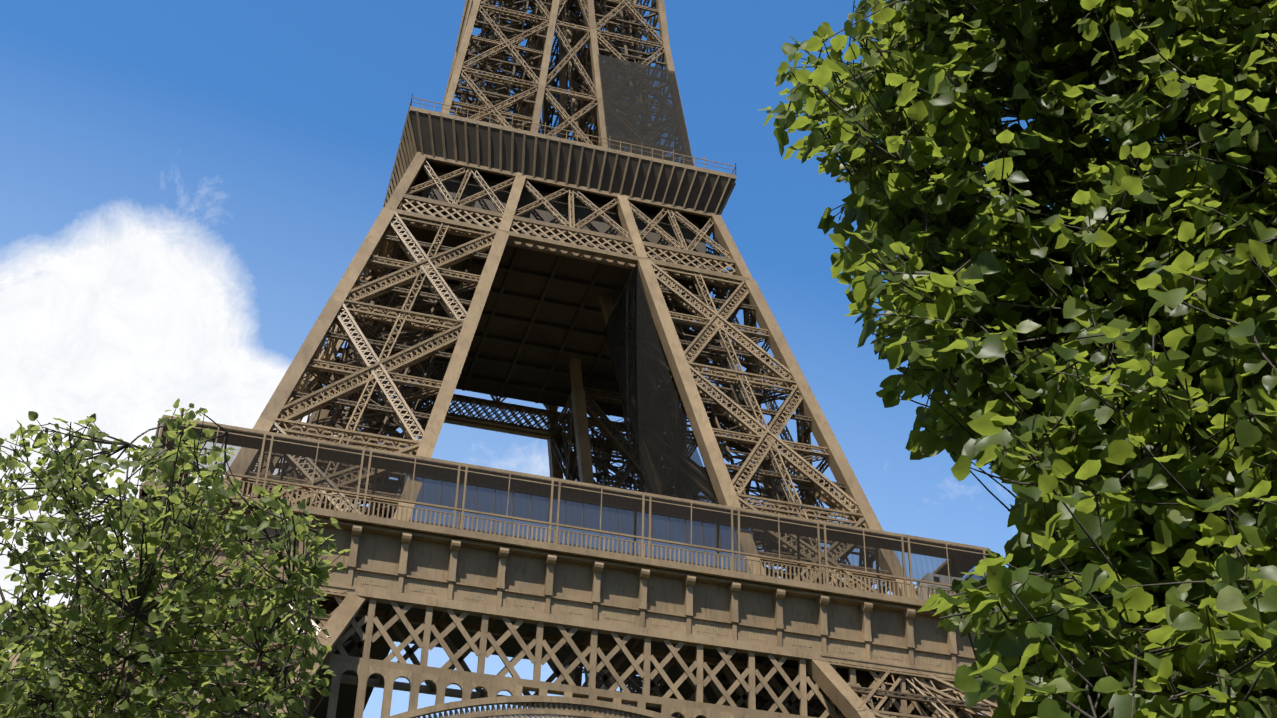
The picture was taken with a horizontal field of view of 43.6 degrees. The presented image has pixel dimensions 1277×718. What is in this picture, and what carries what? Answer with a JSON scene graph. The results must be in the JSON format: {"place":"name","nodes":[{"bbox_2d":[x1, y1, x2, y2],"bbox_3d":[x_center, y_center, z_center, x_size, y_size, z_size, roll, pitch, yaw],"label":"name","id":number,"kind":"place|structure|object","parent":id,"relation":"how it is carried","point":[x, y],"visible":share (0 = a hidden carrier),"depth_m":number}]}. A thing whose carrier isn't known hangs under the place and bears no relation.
{"place":"outdoors","nodes":[
{"label":"outdoors","id":0,"kind":"place"},
{"bbox_2d":[0,398,350,717],"bbox_3d":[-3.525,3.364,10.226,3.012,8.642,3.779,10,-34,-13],"label":"young tree","id":1,"kind":"object","parent":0,"point":[215,495],"depth_m":10.56},
{"bbox_2d":[55,0,1010,717],"bbox_3d":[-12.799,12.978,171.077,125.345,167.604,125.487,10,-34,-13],"label":"eiffel tower ironwork","id":2,"kind":"object","parent":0,"point":[377,416],"visible":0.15,"depth_m":162.04},
{"bbox_2d":[0,0,1164,717],"label":"sky","id":3,"kind":"structure","parent":0,"point":[187,187]},
{"bbox_2d":[758,0,1276,717],"bbox_3d":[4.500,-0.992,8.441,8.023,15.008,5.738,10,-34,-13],"label":"linden tree","id":4,"kind":"object","parent":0,"point":[1238,482],"depth_m":6.38},
{"label":"ground","id":5,"kind":"structure","parent":0,"visible":0},
{"bbox_2d":[4,0,997,717],"bbox_3d":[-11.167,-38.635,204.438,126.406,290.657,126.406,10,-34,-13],"label":"tower","id":6,"kind":"structure","parent":5,"relation":"on","point":[820,658],"depth_m":138.94},
{"bbox_2d":[139,495,915,618],"bbox_3d":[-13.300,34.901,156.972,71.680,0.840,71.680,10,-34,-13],"label":"corbels","id":7,"kind":"object","parent":6,"relation":"attached to","point":[406,537],"visible":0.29,"depth_m":128.81},
{"bbox_2d":[389,209,709,415],"bbox_3d":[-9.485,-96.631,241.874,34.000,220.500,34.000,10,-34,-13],"label":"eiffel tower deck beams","id":8,"kind":"structure","parent":6,"relation":"attached to","point":[532,321],"depth_m":182.92},
{"bbox_2d":[143,110,985,717],"bbox_3d":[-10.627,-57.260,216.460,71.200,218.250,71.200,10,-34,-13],"label":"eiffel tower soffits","id":9,"kind":"object","parent":6,"relation":"attached to","point":[573,268],"visible":0.17,"depth_m":172.97},
{"bbox_2d":[160,549,970,665],"bbox_3d":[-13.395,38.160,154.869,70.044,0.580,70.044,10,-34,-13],"label":"eiffel tower names","id":10,"kind":"object","parent":6,"relation":"attached to","point":[625,617],"visible":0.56,"depth_m":127.18},
{"bbox_2d":[156,106,976,714],"bbox_3d":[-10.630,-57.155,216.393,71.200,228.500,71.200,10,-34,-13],"label":"eiffel tower plates","id":11,"kind":"object","parent":6,"relation":"attached to","point":[376,552],"visible":0.15,"depth_m":129.65},
{"bbox_2d":[151,417,988,587],"bbox_3d":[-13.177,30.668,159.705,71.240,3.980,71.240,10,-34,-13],"label":"gallery netting","id":12,"kind":"object","parent":6,"relation":"on","point":[768,535],"visible":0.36,"depth_m":130.83},
{"bbox_2d":[398,474,753,556],"bbox_3d":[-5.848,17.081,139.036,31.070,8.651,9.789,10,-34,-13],"label":"pavilion frame","id":13,"kind":"object","parent":6,"relation":"on","point":[565,523],"visible":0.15,"depth_m":135.52},
{"bbox_2d":[390,473,751,572],"bbox_3d":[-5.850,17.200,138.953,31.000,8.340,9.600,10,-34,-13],"label":"pavilion","id":14,"kind":"structure","parent":13,"relation":"in","point":[559,528],"depth_m":136.05},
{"bbox_2d":[598,54,717,503],"bbox_3d":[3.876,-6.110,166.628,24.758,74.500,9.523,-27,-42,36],"label":"safety netting","id":15,"kind":"object","parent":6,"relation":"attached to","point":[642,105],"visible":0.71,"depth_m":166.88},
{"bbox_2d":[917,573,962,599],"bbox_3d":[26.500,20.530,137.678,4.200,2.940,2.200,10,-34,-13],"label":"kiosk","id":16,"kind":"object","parent":6,"relation":"on","point":[932,585],"visible":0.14,"depth_m":136.95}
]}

